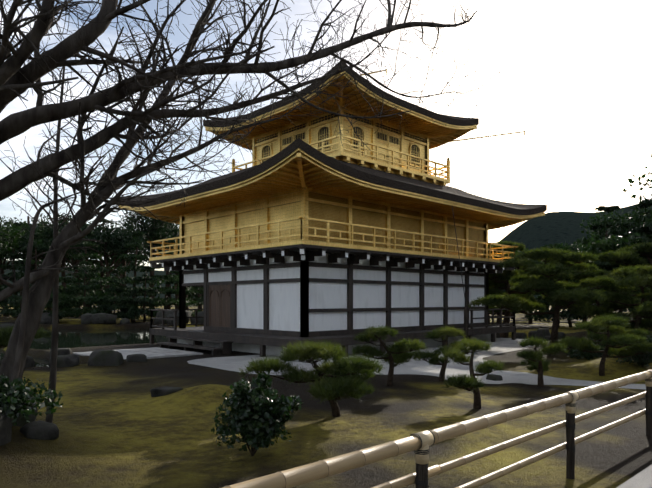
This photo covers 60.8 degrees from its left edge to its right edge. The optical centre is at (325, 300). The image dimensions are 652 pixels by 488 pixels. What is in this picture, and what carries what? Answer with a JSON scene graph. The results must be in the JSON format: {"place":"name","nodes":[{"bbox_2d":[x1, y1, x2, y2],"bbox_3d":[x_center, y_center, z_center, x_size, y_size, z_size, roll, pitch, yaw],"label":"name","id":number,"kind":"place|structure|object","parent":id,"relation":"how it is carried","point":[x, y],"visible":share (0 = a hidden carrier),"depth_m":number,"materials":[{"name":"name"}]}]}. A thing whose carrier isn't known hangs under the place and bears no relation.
{"place":"outdoors","nodes":[
{"label":"outdoors","id":0,"kind":"place"},
{"bbox_2d":[0,328,527,366],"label":"pond water","id":1,"kind":"structure","parent":0,"point":[71,338],"depth_m":30.11,"materials":[{"name":"black liquid"}]},
{"bbox_2d":[0,301,651,487],"bbox_3d":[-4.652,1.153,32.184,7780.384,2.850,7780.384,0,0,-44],"label":"ground","id":2,"kind":"structure","parent":0,"point":[119,426],"depth_m":7.82,"materials":[{"name":"plant"}]},
{"bbox_2d":[72,347,202,358],"bbox_3d":[-6.421,1.950,18.905,3.126,0.356,3.276,0,0,-44],"label":"gravel patch","id":3,"kind":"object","parent":2,"relation":"on","point":[154,352],"depth_m":19.03,"materials":[{"name":"grey gravel"}]},
{"bbox_2d":[0,0,534,422],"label":"bare cherry tree","id":4,"kind":"object","parent":2,"relation":"on","point":[16,80],"visible":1,"depth_m":6.93,"materials":[{"name":"brown plant"}]},
{"bbox_2d":[0,310,565,445],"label":"garden rocks","id":5,"kind":"object","parent":2,"relation":"on","point":[39,429],"visible":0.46,"depth_m":15.28,"materials":[{"name":"grey stone"}]},
{"bbox_2d":[0,209,636,327],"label":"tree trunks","id":6,"kind":"object","parent":2,"relation":"on","point":[74,262],"visible":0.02,"depth_m":57.24,"materials":[{"name":"brown wood"}]},
{"bbox_2d":[0,197,651,321],"bbox_3d":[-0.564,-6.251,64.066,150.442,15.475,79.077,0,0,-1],"label":"tree foliage","id":7,"kind":"object","parent":2,"relation":"on","point":[69,300],"visible":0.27,"depth_m":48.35,"materials":[{"name":"green plant"}]},
{"bbox_2d":[0,319,651,455],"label":"garden shrubs","id":8,"kind":"object","parent":2,"relation":"on","point":[254,414],"depth_m":6.28,"materials":[{"name":"green plant"}]},
{"bbox_2d":[0,240,651,416],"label":"pine trees","id":9,"kind":"object","parent":2,"relation":"on","point":[330,388],"depth_m":13.21,"materials":[{"name":"green plant"}]},
{"bbox_2d":[244,112,425,261],"bbox_3d":[0.643,-4.347,24.651,11.200,5.550,7.800,0,0,-44],"label":"dark pavilion interior","id":10,"kind":"object","parent":2,"relation":"on","point":[360,132],"visible":0.17,"depth_m":22.61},
{"bbox_2d":[209,284,229,326],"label":"pavilion doors","id":11,"kind":"structure","parent":10,"relation":"attached to","point":[219,305],"depth_m":21.45,"materials":[{"name":"brown wood"}]},
{"bbox_2d":[151,249,503,272],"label":"eave brackets","id":12,"kind":"object","parent":10,"relation":"attached to","point":[323,254],"visible":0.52,"depth_m":19.71,"materials":[{"name":"white paint"}]},
{"bbox_2d":[148,308,514,329],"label":"pavilion deck railings","id":13,"kind":"object","parent":10,"relation":"on","point":[175,324],"visible":0.46,"depth_m":23.98,"materials":[{"name":"brown wood"}]},
{"bbox_2d":[118,69,545,262],"bbox_3d":[0.666,-5.980,24.674,15.204,8.583,11.740,0,0,-44],"label":"pavilion gold work","id":14,"kind":"object","parent":10,"relation":"on","point":[268,208],"visible":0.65,"depth_m":20.95,"materials":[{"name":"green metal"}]},
{"bbox_2d":[119,138,546,214],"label":"lower roof","id":15,"kind":"structure","parent":14,"relation":"on","point":[379,177],"depth_m":19.83,"materials":[{"name":"black wood"}]},
{"bbox_2d":[203,61,478,126],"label":"pavilion roof","id":16,"kind":"structure","parent":14,"relation":"on","point":[459,121],"depth_m":21.44,"materials":[{"name":"black wood"}]},
{"bbox_2d":[308,191,483,257],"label":"wall panels","id":17,"kind":"object","parent":14,"relation":"attached to","point":[335,213],"visible":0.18,"depth_m":20.60,"materials":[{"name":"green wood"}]},
{"bbox_2d":[452,207,465,304],"bbox_3d":[4.690,-1.622,19.608,0.023,3.708,1.426,0,0,-7],"label":"chain","id":18,"kind":"object","parent":14,"relation":"attached to","point":[459,257],"visible":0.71,"depth_m":19.54,"materials":[{"name":"black metal"}]},
{"bbox_2d":[184,253,483,331],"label":"white wall panels","id":19,"kind":"object","parent":10,"relation":"on","point":[284,306],"visible":0.46,"depth_m":20.07,"materials":[{"name":"paint"}]},
{"bbox_2d":[177,333,495,357],"bbox_3d":[0.643,1.628,24.651,11.900,0.400,8.500,0,0,-44],"label":"stone foundation","id":20,"kind":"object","parent":2,"relation":"on","point":[255,348],"depth_m":20.34,"materials":[{"name":"grey stone"}]},
{"bbox_2d":[187,338,645,388],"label":"yard gravel","id":21,"kind":"structure","parent":2,"relation":"on","point":[413,366],"depth_m":15.34,"materials":[{"name":"grey gravel"}]},
{"bbox_2d":[222,369,651,487],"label":"bamboo fence rails","id":22,"kind":"object","parent":2,"relation":"on","point":[419,443],"visible":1,"depth_m":4.50,"materials":[{"name":"beige wood"}]},
{"bbox_2d":[623,153,651,200],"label":"tree leaves","id":23,"kind":"object","parent":2,"relation":"on","point":[640,183],"depth_m":34.42,"materials":[{"name":"plant"}]},
{"bbox_2d":[0,0,651,271],"label":"sky","id":24,"kind":"structure","parent":0,"point":[583,107],"materials":[{"name":"white"}]},
{"bbox_2d":[2,204,651,298],"bbox_3d":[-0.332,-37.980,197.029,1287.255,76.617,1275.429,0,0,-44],"label":"hills","id":25,"kind":"structure","parent":0,"point":[552,228],"depth_m":333.50,"materials":[{"name":"green plant"}]},
{"bbox_2d":[149,244,515,360],"bbox_3d":[0.374,0.071,24.393,13.973,3.515,9.827,0,0,-44],"label":"timber frame","id":26,"kind":"object","parent":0,"point":[227,337],"visible":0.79,"depth_m":20.34,"materials":[{"name":"brown wood"}]},
{"bbox_2d":[464,307,467,353],"bbox_3d":[4.772,1.018,18.911,0.143,1.620,0.150,0,0,-44],"label":"post","id":27,"kind":"object","parent":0,"point":[466,322],"visible":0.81,"depth_m":18.85,"materials":[{"name":"brown wood"}]},
{"bbox_2d":[616,464,651,487],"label":"paved path","id":28,"kind":"structure","parent":0,"point":[642,479],"depth_m":5.59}
]}

